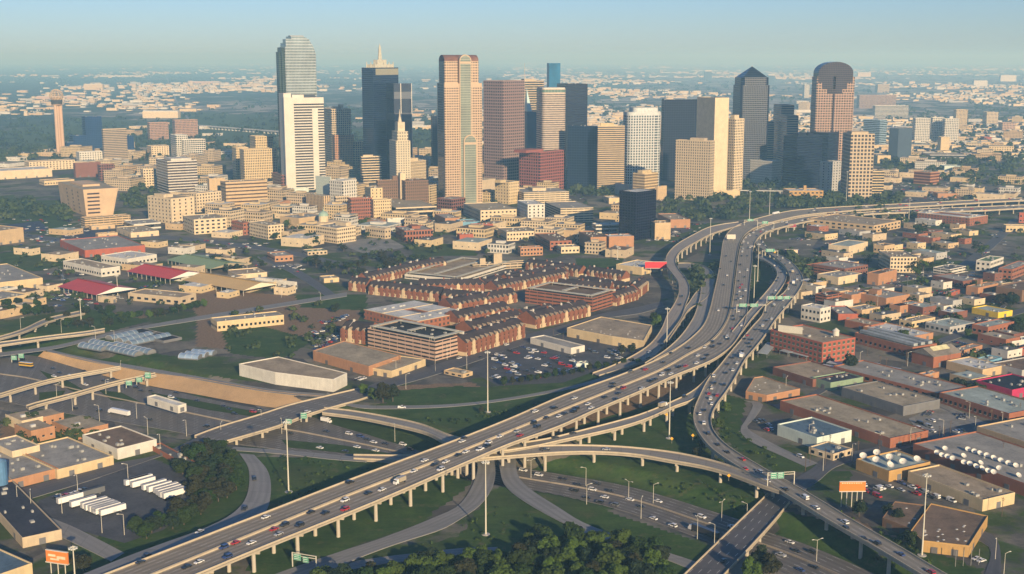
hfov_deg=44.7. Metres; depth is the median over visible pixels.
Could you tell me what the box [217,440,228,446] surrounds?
broadleaf tree
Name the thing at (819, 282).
building
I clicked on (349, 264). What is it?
broadleaf tree
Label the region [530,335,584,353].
warehouse
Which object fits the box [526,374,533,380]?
broadleaf tree
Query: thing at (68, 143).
office tower
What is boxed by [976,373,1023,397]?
warehouse
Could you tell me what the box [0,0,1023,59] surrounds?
sky
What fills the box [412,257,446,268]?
townhouse row
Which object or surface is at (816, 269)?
building
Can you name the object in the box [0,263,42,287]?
building
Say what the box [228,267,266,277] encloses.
building
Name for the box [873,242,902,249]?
building
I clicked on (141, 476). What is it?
semi trailer
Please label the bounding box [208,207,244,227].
building
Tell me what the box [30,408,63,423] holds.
building
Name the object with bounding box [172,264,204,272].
building
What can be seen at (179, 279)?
building
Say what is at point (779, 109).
office tower
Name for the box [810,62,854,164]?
office tower
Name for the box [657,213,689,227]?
building
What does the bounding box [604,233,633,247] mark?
shop building
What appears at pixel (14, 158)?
building
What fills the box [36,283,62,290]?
building
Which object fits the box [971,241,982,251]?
broadleaf tree
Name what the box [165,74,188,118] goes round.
highway
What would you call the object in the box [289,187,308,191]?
building
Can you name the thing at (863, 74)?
distant hall
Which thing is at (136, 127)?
building
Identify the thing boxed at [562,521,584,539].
broadleaf tree
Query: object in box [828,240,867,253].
warehouse
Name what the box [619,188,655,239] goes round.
office tower
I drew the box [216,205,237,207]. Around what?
building
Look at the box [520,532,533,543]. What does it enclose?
broadleaf tree
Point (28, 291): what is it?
building
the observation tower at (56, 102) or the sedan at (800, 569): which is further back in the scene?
the observation tower at (56, 102)
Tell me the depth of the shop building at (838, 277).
1334.84 m
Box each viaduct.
[0,311,84,345]
[0,328,104,357]
[104,197,1023,573]
[153,205,1023,573]
[198,125,278,134]
[322,373,711,464]
[354,444,778,497]
[593,222,740,377]
[645,286,713,363]
[664,262,714,346]
[693,239,946,573]
[732,254,786,343]
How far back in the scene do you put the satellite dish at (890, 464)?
713.11 m
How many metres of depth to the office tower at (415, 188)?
1984.74 m
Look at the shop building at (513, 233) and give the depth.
1644.43 m
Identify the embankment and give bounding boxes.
[38,351,317,407]
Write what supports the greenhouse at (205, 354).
on the ground
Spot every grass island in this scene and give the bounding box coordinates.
[39,391,64,399]
[41,371,82,391]
[99,390,138,401]
[152,393,260,415]
[282,440,389,453]
[331,417,437,450]
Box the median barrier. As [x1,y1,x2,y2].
[0,373,838,573]
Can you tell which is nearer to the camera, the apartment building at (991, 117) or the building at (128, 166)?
the building at (128, 166)
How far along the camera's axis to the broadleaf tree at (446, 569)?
565.50 m
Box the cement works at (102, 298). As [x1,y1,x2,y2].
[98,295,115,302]
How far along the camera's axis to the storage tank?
688.29 m
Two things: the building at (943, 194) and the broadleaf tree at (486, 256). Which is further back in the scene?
the building at (943, 194)
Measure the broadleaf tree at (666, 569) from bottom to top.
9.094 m
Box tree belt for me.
[0,94,1023,442]
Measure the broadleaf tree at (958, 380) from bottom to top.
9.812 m
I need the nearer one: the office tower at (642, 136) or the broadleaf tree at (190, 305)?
the broadleaf tree at (190, 305)
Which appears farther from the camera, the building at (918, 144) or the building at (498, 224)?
the building at (918, 144)
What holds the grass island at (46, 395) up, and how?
on the ground
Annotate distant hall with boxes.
[36,96,79,98]
[83,84,103,89]
[98,75,144,76]
[142,110,180,117]
[188,81,219,82]
[704,70,711,80]
[767,74,774,84]
[857,72,870,76]
[972,80,987,86]
[999,75,1015,80]
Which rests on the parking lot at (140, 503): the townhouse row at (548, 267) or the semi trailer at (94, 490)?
the semi trailer at (94, 490)
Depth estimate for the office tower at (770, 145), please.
2631.73 m
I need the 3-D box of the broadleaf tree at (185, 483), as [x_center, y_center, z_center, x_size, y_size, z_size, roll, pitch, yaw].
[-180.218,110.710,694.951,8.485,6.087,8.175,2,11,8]
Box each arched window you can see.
[458,55,471,196]
[463,135,476,202]
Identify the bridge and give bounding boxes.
[0,366,120,401]
[26,372,156,409]
[194,388,369,444]
[684,492,789,573]
[740,190,782,193]
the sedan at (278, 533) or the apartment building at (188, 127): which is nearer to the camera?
the sedan at (278, 533)
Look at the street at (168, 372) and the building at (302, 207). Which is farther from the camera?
the building at (302, 207)
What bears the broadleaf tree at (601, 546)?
on the ground
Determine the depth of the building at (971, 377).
922.51 m
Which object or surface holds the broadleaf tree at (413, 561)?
on the ground
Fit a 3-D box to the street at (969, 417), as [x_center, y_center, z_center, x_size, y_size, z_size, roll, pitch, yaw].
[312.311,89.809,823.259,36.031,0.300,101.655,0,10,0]
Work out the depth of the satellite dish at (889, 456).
726.95 m
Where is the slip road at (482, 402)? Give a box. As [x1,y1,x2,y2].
[326,368,629,408]
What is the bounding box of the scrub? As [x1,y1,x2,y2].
[273,399,931,567]
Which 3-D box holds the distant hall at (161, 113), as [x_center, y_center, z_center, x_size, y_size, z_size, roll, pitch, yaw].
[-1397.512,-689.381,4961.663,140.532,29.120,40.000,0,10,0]
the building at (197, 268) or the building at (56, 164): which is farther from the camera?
the building at (56, 164)
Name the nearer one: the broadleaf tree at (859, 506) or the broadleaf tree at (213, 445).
the broadleaf tree at (859, 506)
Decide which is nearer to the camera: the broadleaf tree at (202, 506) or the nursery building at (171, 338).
the broadleaf tree at (202, 506)
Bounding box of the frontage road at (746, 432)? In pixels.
[741,400,816,466]
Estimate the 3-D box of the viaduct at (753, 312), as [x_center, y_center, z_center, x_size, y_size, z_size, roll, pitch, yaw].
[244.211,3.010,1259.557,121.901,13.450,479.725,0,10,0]
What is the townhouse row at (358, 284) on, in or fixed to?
on the ground
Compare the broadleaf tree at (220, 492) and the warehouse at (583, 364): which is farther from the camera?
the warehouse at (583, 364)
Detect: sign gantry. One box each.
[136,377,141,383]
[145,372,150,380]
[292,552,316,566]
[301,413,306,421]
[736,304,765,312]
[766,296,794,304]
[767,471,794,485]
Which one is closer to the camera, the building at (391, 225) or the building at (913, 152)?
the building at (391, 225)
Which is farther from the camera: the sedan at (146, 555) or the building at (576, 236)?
the building at (576, 236)
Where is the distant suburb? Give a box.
[0,62,1023,158]
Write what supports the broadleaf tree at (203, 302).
on the ground
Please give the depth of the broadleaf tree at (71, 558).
586.62 m
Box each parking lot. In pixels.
[3,221,48,230]
[38,459,191,542]
[62,229,110,238]
[339,238,404,254]
[468,334,639,385]
[576,244,620,260]
[645,228,692,242]
[773,419,784,427]
[813,230,862,249]
[863,186,943,210]
[875,305,937,317]
[909,407,971,434]
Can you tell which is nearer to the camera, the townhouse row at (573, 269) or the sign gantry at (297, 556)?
the sign gantry at (297, 556)
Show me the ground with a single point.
(792, 522)
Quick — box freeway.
[0,354,872,573]
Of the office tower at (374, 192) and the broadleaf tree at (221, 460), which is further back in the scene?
the office tower at (374, 192)
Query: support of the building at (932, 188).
on the ground
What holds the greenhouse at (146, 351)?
on the ground
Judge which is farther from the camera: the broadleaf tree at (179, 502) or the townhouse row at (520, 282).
the townhouse row at (520, 282)
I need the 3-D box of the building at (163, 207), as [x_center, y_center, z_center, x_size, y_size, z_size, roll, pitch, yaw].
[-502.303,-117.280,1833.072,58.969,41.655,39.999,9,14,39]
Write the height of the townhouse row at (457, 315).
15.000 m
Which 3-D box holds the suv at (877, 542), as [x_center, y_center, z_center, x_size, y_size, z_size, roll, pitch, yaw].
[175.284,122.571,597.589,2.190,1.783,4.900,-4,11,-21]
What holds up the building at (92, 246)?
on the ground
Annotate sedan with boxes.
[135,559,145,563]
[141,553,151,557]
[181,564,191,568]
[194,559,203,563]
[230,540,240,544]
[246,540,255,544]
[269,526,278,530]
[274,531,283,535]
[795,567,804,571]
[896,551,905,555]
[976,558,985,562]
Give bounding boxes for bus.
[19,361,32,366]
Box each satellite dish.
[860,452,866,458]
[872,456,879,462]
[873,449,880,454]
[886,454,892,459]
[887,461,893,467]
[899,458,906,463]
[914,456,920,461]
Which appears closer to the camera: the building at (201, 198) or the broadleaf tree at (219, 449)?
the broadleaf tree at (219, 449)
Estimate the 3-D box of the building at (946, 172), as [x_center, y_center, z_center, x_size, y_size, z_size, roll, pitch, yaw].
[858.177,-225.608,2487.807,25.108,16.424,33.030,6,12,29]
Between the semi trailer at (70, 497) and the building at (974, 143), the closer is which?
the semi trailer at (70, 497)
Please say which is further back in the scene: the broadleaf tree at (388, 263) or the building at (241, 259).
the building at (241, 259)
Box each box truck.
[320,416,331,422]
[393,475,405,484]
[658,401,667,407]
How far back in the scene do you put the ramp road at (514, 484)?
676.36 m
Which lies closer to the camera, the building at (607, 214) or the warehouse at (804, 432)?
the warehouse at (804, 432)
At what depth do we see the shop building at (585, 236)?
1580.08 m
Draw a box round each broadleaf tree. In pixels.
[0,298,11,304]
[6,304,16,310]
[14,297,22,302]
[19,307,30,315]
[22,303,31,310]
[30,305,41,315]
[32,299,41,305]
[42,305,50,313]
[62,311,70,315]
[63,317,72,325]
[69,554,80,564]
[72,318,81,326]
[75,554,91,571]
[81,307,89,313]
[84,317,93,326]
[94,304,102,309]
[104,305,115,310]
[122,311,130,317]
[126,515,142,533]
[130,311,135,317]
[135,310,143,317]
[136,522,154,538]
[143,515,161,532]
[145,310,152,316]
[151,308,158,314]
[153,510,167,527]
[155,308,163,316]
[163,511,179,528]
[166,506,178,515]
[169,306,177,313]
[169,497,189,507]
[170,457,186,466]
[172,461,190,473]
[174,303,182,312]
[176,508,191,524]
[181,503,199,515]
[182,480,192,485]
[183,443,197,456]
[185,303,193,308]
[185,443,206,460]
[185,466,203,479]
[185,480,199,496]
[188,461,202,466]
[188,474,201,483]
[189,494,198,502]
[191,300,200,308]
[192,482,205,488]
[192,488,207,494]
[194,491,212,506]
[195,451,210,461]
[196,499,206,514]
[197,490,216,502]
[199,465,210,474]
[199,474,207,481]
[201,299,206,305]
[202,455,219,469]
[203,437,216,446]
[203,481,217,489]
[204,475,215,480]
[205,445,213,454]
[207,470,217,477]
[209,476,217,480]
[210,452,223,457]
[210,487,227,501]
[211,442,220,452]
[214,444,226,453]
[214,463,228,470]
[215,477,225,486]
[216,465,233,476]
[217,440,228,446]
[217,457,232,464]
[217,468,231,481]
[221,481,234,497]
[223,264,232,272]
[224,449,237,461]
[227,461,242,468]
[228,475,245,489]
[270,232,278,237]
[283,220,290,227]
[303,255,311,263]
[309,569,325,573]
[310,254,319,264]
[311,259,321,266]
[314,564,331,571]
[322,262,331,272]
[325,563,350,573]
[331,303,339,312]
[343,260,353,270]
[350,268,356,275]
[354,260,361,266]
[355,566,374,573]
[357,268,367,273]
[358,383,367,393]
[362,561,378,569]
[368,387,378,399]
[374,382,390,402]
[375,567,397,573]
[377,249,386,257]
[383,260,394,266]
[385,560,405,573]
[387,384,399,401]
[392,250,400,255]
[404,553,428,573]
[409,254,418,260]
[412,565,430,573]
[416,547,437,559]
[420,563,435,572]
[421,556,442,569]
[431,565,456,573]
[433,549,456,568]
[454,557,477,573]
[455,547,476,564]
[475,544,493,553]
[475,549,497,566]
[476,566,492,573]
[482,254,492,261]
[487,562,514,573]
[493,548,507,555]
[494,551,507,563]
[500,376,507,384]
[506,549,532,564]
[509,376,515,383]
[511,542,527,550]
[511,563,531,573]
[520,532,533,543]
[524,537,544,553]
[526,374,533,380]
[526,553,544,567]
[528,566,543,573]
[532,523,552,538]
[534,373,541,378]
[537,534,560,553]
[538,565,564,573]
[541,556,565,573]
[542,372,550,378]
[542,546,560,559]
[552,368,557,375]
[553,547,578,569]
[558,536,565,549]
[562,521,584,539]
[564,535,586,560]
[566,560,584,570]
[568,561,589,573]
[577,367,584,372]
[577,569,594,573]
[580,547,599,566]
[584,530,608,545]
[586,362,591,369]
[586,561,599,572]
[587,541,601,550]
[594,361,601,369]
[595,543,612,552]
[595,546,625,571]
[597,570,610,573]
[603,362,609,367]
[605,528,632,545]
[607,540,626,549]
[607,562,629,573]
[618,345,625,353]
[620,544,644,560]
[620,552,643,569]
[627,343,635,351]
[629,559,658,573]
[631,536,652,553]
[642,549,668,569]
[648,536,663,547]
[650,312,656,319]
[650,314,661,325]
[653,545,670,559]
[656,565,676,573]
[692,447,702,455]
[694,434,700,442]
[698,439,705,450]
[711,418,716,429]
[716,417,724,428]
[721,401,731,411]
[741,555,762,573]
[750,544,766,563]
[761,552,782,573]
[807,278,816,282]
[843,353,858,365]
[852,499,867,516]
[861,254,872,263]
[881,227,889,232]
[881,503,892,513]
[891,508,904,517]
[898,329,908,334]
[903,530,917,545]
[907,261,918,272]
[912,267,921,276]
[913,224,925,232]
[913,275,928,284]
[917,259,928,269]
[918,223,928,230]
[925,261,935,270]
[930,243,940,249]
[949,235,958,241]
[954,377,966,384]
[964,328,971,336]
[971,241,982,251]
[976,244,989,255]
[995,293,1006,305]
[1006,292,1019,306]
[1010,323,1020,330]
[1011,317,1023,323]
[1014,322,1023,329]
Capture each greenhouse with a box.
[78,342,106,351]
[88,339,116,345]
[105,344,142,356]
[106,330,137,340]
[114,341,155,354]
[116,331,152,342]
[125,332,170,344]
[178,352,201,359]
[185,350,208,357]
[191,349,216,355]
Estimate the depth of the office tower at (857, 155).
2101.47 m
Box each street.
[0,292,346,355]
[22,437,213,498]
[24,234,339,265]
[47,350,325,396]
[50,517,123,560]
[259,256,334,295]
[368,302,663,388]
[773,388,826,409]
[775,420,997,506]
[839,272,939,288]
[938,307,1023,343]
[940,403,987,425]
[959,219,1017,266]
[978,531,1000,573]
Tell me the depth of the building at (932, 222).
1794.92 m
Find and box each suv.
[218,543,228,549]
[222,552,232,558]
[280,521,289,526]
[295,521,304,527]
[340,496,349,501]
[340,505,349,510]
[345,479,354,483]
[610,502,619,505]
[668,523,677,526]
[697,513,705,518]
[808,548,817,554]
[840,519,848,523]
[872,540,881,544]
[925,569,935,573]
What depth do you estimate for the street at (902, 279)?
1353.18 m
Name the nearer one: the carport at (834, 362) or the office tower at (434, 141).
the carport at (834, 362)
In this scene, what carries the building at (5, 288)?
on the ground
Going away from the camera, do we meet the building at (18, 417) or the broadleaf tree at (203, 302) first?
the building at (18, 417)
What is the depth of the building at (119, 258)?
1457.35 m
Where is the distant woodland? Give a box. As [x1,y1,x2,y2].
[0,64,1023,160]
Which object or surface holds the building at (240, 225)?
on the ground
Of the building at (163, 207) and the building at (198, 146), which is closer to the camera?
the building at (163, 207)
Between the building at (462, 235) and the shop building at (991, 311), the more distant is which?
the building at (462, 235)
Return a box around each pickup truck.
[775,552,786,556]
[896,480,905,484]
[911,491,920,495]
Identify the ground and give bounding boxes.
[0,60,1023,573]
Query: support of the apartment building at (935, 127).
on the ground
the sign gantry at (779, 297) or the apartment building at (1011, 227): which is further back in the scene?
the apartment building at (1011, 227)
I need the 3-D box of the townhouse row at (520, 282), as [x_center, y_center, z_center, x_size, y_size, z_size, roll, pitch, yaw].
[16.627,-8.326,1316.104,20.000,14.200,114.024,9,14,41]
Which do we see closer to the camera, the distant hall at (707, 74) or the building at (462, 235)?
the building at (462, 235)
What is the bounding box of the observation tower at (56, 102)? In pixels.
[49,89,64,151]
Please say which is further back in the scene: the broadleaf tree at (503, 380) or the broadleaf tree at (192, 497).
the broadleaf tree at (503, 380)
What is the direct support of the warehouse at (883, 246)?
on the ground
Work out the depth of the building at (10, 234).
1617.10 m
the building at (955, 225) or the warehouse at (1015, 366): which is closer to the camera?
the warehouse at (1015, 366)
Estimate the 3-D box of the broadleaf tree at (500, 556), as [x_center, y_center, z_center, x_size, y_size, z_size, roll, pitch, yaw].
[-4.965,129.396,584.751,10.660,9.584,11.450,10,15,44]
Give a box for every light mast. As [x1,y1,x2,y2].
[68,546,77,573]
[283,420,292,492]
[481,460,489,535]
[485,350,490,412]
[665,307,669,347]
[666,381,673,438]
[753,265,756,303]
[917,473,930,556]
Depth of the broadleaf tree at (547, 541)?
595.42 m
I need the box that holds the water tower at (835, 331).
[832,328,839,336]
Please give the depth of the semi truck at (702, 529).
643.98 m
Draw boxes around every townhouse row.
[340,319,379,344]
[348,275,372,291]
[357,261,418,280]
[368,279,446,301]
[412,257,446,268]
[418,277,497,291]
[438,287,516,308]
[441,288,489,299]
[445,300,510,325]
[453,316,524,355]
[455,308,520,331]
[480,269,518,282]
[485,267,568,290]
[501,262,566,278]
[518,299,590,328]
[518,302,552,312]
[525,258,586,276]
[557,277,613,290]
[577,274,631,288]
[586,265,629,280]
[608,285,638,305]
[628,277,648,296]
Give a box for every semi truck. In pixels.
[108,407,130,415]
[688,523,719,538]
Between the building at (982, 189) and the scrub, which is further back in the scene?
the building at (982, 189)
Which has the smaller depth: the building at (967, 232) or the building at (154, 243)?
the building at (154, 243)
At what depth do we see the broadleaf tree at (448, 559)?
580.69 m
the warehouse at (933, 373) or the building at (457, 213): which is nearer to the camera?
the warehouse at (933, 373)
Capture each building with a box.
[0,162,24,166]
[0,166,51,179]
[0,225,23,244]
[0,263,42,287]
[0,286,17,290]
[0,290,27,304]
[0,305,21,318]
[5,411,42,426]
[6,156,29,160]
[7,287,43,296]
[11,302,34,306]
[13,247,39,255]
[14,420,55,441]
[18,152,40,155]
[22,297,46,304]
[24,159,74,169]
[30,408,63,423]
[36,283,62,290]
[39,178,73,185]
[41,151,60,155]
[41,251,78,261]
[49,227,82,235]
[52,415,107,439]
[60,145,91,156]
[60,235,144,257]
[63,258,119,276]
[73,162,100,177]
[75,160,95,162]
[76,150,102,160]
[81,214,130,226]
[89,223,114,229]
[95,231,117,236]
[96,158,121,166]
[97,163,114,180]
[101,251,156,265]
[103,168,132,182]
[106,176,144,190]
[114,158,128,162]
[115,163,141,173]
[116,225,158,237]
[121,261,162,269]
[124,219,160,228]
[125,173,156,176]
[127,130,142,134]
[128,149,145,158]
[128,328,158,333]
[129,125,146,128]
[136,164,156,173]
[140,168,156,187]
[141,240,167,247]
[144,331,181,342]
[147,122,168,139]
[147,145,170,156]
[147,192,194,222]
[149,155,163,164]
[153,443,195,461]
[165,221,182,229]
[168,245,194,254]
[170,134,187,156]
[170,190,198,193]
[170,275,192,281]
[172,119,197,137]
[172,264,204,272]
[179,282,220,292]
[180,153,207,163]
[181,138,205,154]
[181,243,205,249]
[183,213,226,234]
[189,190,221,211]
[195,183,207,190]
[195,253,227,256]
[197,164,225,174]
[198,176,217,183]
[200,174,227,179]
[202,133,222,135]
[203,148,220,160]
[205,201,234,213]
[205,247,234,255]
[207,178,224,190]
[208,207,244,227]
[211,229,242,237]
[211,311,283,331]
[215,255,251,265]
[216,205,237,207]
[216,289,239,298]
[220,179,267,206]
[221,150,231,155]
[223,142,247,145]
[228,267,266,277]
[229,275,245,278]
[231,220,248,234]
[233,287,262,292]
[241,201,269,209]
[244,208,272,221]
[249,220,283,239]
[250,277,286,287]
[255,277,296,288]
[256,199,279,209]
[267,187,293,200]
[267,251,292,261]
[271,203,297,213]
[272,172,284,184]
[274,212,297,218]
[274,285,295,294]
[278,200,290,203]
[280,213,317,228]
[281,234,323,247]
[282,229,307,236]
[286,190,315,203]
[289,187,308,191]
[292,203,316,212]
[297,221,320,232]
[298,210,327,213]
[303,248,326,254]
[306,193,329,210]
[315,175,330,194]
[316,221,355,243]
[319,275,338,282]
[323,201,347,218]
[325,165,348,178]
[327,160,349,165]
[329,178,356,201]
[332,212,357,219]
[334,195,348,202]
[334,214,357,225]
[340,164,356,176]
[348,197,371,218]
[353,140,362,170]
[356,221,400,232]
[356,226,360,235]
[357,182,368,194]
[360,155,381,182]
[364,301,454,326]
[365,226,390,238]
[367,218,385,221]
[381,210,418,219]
[386,217,404,225]
[390,198,436,215]
[395,224,432,241]
[398,172,404,198]
[404,214,427,225]
[412,220,433,231]
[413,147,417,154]
[414,237,442,246]
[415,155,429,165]
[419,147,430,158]
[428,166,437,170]
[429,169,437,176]
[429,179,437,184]
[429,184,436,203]
[432,208,460,217]
[435,213,459,221]
[435,220,462,231]
[437,196,465,211]
[453,237,491,250]
[456,219,479,225]
[456,224,496,237]
[457,232,472,239]
[463,202,516,221]
[473,223,492,225]
[482,178,495,190]
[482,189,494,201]
[486,220,505,229]
[487,240,514,253]
[490,214,525,226]
[495,179,518,203]
[498,226,534,240]
[517,200,544,218]
[518,245,542,255]
[520,217,555,229]
[534,225,563,239]
[535,233,571,249]
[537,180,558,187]
[545,214,573,222]
[555,221,584,230]
[557,244,579,253]
[564,228,580,237]
[575,230,598,241]
[579,231,605,246]
[584,239,605,254]
[592,222,618,232]
[599,210,618,219]
[604,196,618,203]
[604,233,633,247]
[605,246,633,257]
[611,202,618,210]
[615,183,632,193]
[616,259,662,274]
[651,220,670,239]
[655,185,666,201]
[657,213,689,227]
[713,190,739,197]
[750,159,781,183]
[770,324,854,363]
[780,288,811,298]
[786,274,789,283]
[794,101,808,109]
[798,102,809,109]
[801,282,825,294]
[801,303,830,322]
[802,85,809,97]
[803,278,826,286]
[805,230,837,239]
[806,262,839,274]
[807,224,828,231]
[809,441,851,460]
[814,260,867,274]
[815,291,841,303]
[817,270,861,284]
[819,160,840,191]
[821,249,852,257]
[822,287,848,292]
[824,298,852,306]
[826,255,847,260]
[831,306,857,320]
[839,228,870,236]
[841,290,868,303]
[844,287,868,290]
[845,317,883,329]
[849,304,879,313]
[856,95,895,107]
[858,288,909,306]
[862,232,886,240]
[867,268,896,284]
[869,310,900,321]
[872,105,908,116]
[872,169,884,194]
[872,286,894,290]
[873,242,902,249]
[874,153,890,162]
[875,84,889,92]
[878,250,916,272]
[883,170,898,176]
[884,176,902,182]
[884,184,892,189]
[889,300,921,312]
[899,172,913,177]
[899,315,934,327]
[900,156,927,165]
[900,301,936,314]
[902,231,927,238]
[902,284,931,293]
[904,222,925,228]
[905,190,927,196]
[906,241,925,249]
[907,291,932,302]
[908,169,931,171]
[911,150,920,155]
[912,118,930,142]
[912,143,931,147]
[912,249,946,259]
[913,170,939,184]
[913,254,933,264]
[915,159,945,169]
[915,218,941,225]
[917,210,987,225]
[917,235,940,243]
[920,229,942,235]
[922,152,966,160]
[922,186,949,190]
[923,301,951,309]
[925,317,974,333]
[929,117,943,140]
[930,296,961,308]
[931,231,961,239]
[931,241,958,248]
[931,280,951,288]
[932,191,957,197]
[933,264,965,273]
[933,273,982,287]
[937,136,949,149]
[938,170,948,178]
[938,308,967,317]
[941,118,959,141]
[941,165,959,170]
[942,289,959,296]
[948,170,963,175]
[949,371,990,383]
[950,176,975,181]
[950,223,965,228]
[951,228,977,235]
[951,237,971,243]
[953,109,967,124]
[953,166,978,174]
[955,187,974,196]
[957,343,981,356]
[958,296,984,305]
[959,124,968,130]
[959,183,974,187]
[960,186,984,192]
[966,141,981,145]
[966,279,997,295]
[971,152,1001,160]
[972,305,1012,317]
[972,318,1013,333]
[974,192,1005,198]
[976,255,1003,271]
[977,148,993,152]
[977,332,1019,346]
[979,292,1000,302]
[979,355,1001,361]
[982,111,998,123]
[982,145,1013,151]
[983,271,1002,280]
[990,142,1002,144]
[991,345,1022,358]
[994,280,1012,285]
[994,329,1023,336]
[998,122,1015,130]
[998,174,1023,184]
[998,261,1023,279]
[999,185,1020,193]
[1002,191,1017,197]
[1002,224,1023,231]
[1003,130,1022,137]
[1012,115,1022,121]
[1018,212,1023,222]
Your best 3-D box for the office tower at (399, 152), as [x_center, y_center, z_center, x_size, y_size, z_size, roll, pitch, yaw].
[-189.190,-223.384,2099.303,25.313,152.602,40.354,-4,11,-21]
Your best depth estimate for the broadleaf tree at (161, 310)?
1158.86 m
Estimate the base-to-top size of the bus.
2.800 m
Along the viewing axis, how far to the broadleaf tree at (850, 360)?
956.00 m
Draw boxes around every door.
[18,481,23,486]
[39,537,45,544]
[43,474,48,480]
[69,470,74,475]
[887,523,891,529]
[930,547,937,553]
[951,549,957,555]
[964,498,968,505]
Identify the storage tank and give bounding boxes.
[0,458,7,485]
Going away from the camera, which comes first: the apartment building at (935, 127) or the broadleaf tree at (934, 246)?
the broadleaf tree at (934, 246)
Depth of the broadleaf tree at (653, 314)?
1135.27 m
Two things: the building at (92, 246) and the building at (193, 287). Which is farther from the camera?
the building at (92, 246)
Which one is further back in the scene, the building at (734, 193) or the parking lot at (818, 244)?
the building at (734, 193)
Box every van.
[800,493,808,499]
[872,491,881,497]
[873,485,882,490]
[919,488,928,493]
[931,493,940,498]
[946,496,956,502]
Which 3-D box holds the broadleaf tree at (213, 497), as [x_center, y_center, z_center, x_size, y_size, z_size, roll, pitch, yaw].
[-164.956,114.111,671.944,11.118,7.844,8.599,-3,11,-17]
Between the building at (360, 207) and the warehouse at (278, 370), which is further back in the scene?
the building at (360, 207)
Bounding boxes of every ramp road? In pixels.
[84,453,270,573]
[230,447,366,461]
[277,460,494,573]
[349,547,497,569]
[499,458,695,568]
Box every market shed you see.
[57,278,136,299]
[128,264,198,283]
[167,254,246,272]
[184,272,276,295]
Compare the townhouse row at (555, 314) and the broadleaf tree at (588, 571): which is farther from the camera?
the townhouse row at (555, 314)
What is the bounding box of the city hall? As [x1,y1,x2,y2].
[58,180,117,215]
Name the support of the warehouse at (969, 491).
on the ground
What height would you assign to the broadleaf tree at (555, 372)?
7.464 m
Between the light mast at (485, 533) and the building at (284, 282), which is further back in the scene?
the building at (284, 282)
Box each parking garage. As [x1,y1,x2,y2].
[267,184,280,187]
[367,319,466,360]
[405,257,509,279]
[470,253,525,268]
[519,186,568,203]
[525,282,615,311]
[545,201,592,221]
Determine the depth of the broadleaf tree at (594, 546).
598.66 m
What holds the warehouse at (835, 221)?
on the ground
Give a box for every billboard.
[45,549,68,573]
[645,261,666,274]
[727,234,735,238]
[778,325,802,333]
[839,481,865,506]
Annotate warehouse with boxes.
[0,435,39,457]
[0,452,57,486]
[0,476,61,547]
[0,549,32,573]
[22,437,113,478]
[82,426,156,459]
[147,394,186,412]
[239,356,346,391]
[313,341,400,375]
[373,356,425,377]
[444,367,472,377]
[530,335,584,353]
[567,317,651,349]
[574,360,587,367]
[745,376,799,402]
[773,361,850,386]
[777,417,851,446]
[780,394,927,447]
[807,214,900,232]
[812,371,862,390]
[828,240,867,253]
[833,360,965,398]
[841,381,939,415]
[855,327,936,357]
[856,450,929,481]
[863,322,932,339]
[873,243,894,252]
[882,501,926,534]
[907,464,1014,510]
[911,344,961,367]
[911,503,987,556]
[913,431,1023,495]
[918,370,938,377]
[939,386,1023,421]
[946,356,1004,375]
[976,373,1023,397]
[977,417,1023,446]
[993,357,1023,375]
[996,280,1023,301]
[1010,336,1023,346]
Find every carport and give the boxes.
[758,342,772,353]
[779,349,792,356]
[789,352,808,360]
[827,361,842,364]
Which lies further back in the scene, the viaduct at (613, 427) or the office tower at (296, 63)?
the office tower at (296, 63)
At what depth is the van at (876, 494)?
683.79 m
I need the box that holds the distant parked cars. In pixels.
[13,179,1020,432]
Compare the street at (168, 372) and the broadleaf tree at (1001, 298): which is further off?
the broadleaf tree at (1001, 298)
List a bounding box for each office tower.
[65,141,76,145]
[69,135,86,145]
[82,116,101,150]
[101,128,127,158]
[127,135,133,149]
[156,156,197,192]
[232,146,249,179]
[240,147,277,180]
[250,135,272,147]
[276,35,316,171]
[279,93,325,189]
[324,104,350,166]
[332,134,353,165]
[362,44,397,179]
[365,186,382,198]
[371,198,390,218]
[376,175,398,198]
[386,83,412,178]
[389,109,410,178]
[401,178,428,202]
[411,157,428,179]
[431,115,437,165]
[437,55,481,202]
[483,80,524,180]
[514,148,564,188]
[521,79,543,110]
[525,89,536,148]
[536,87,565,149]
[547,63,559,86]
[557,83,587,166]
[567,125,596,190]
[596,123,624,191]
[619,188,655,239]
[623,107,660,185]
[633,169,657,188]
[660,98,696,179]
[674,137,714,200]
[696,97,728,189]
[726,115,743,191]
[733,67,769,181]
[767,121,773,159]
[773,104,793,159]
[778,114,798,173]
[782,132,822,186]
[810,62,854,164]
[811,131,838,160]
[840,131,874,199]
[863,119,886,143]
[888,127,912,159]
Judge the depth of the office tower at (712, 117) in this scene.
2161.46 m
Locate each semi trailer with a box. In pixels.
[56,492,83,504]
[69,494,96,508]
[78,485,104,496]
[80,495,106,509]
[83,497,110,511]
[87,499,113,512]
[91,500,116,514]
[93,501,120,515]
[99,502,125,516]
[123,474,143,486]
[129,473,152,484]
[130,476,155,488]
[141,478,166,491]
[146,480,171,493]
[153,481,177,494]
[156,483,180,495]
[158,485,182,498]
[161,486,186,499]
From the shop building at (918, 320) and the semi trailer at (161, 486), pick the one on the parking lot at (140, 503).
the semi trailer at (161, 486)
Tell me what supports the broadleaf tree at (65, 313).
on the ground
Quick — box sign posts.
[955,549,979,566]

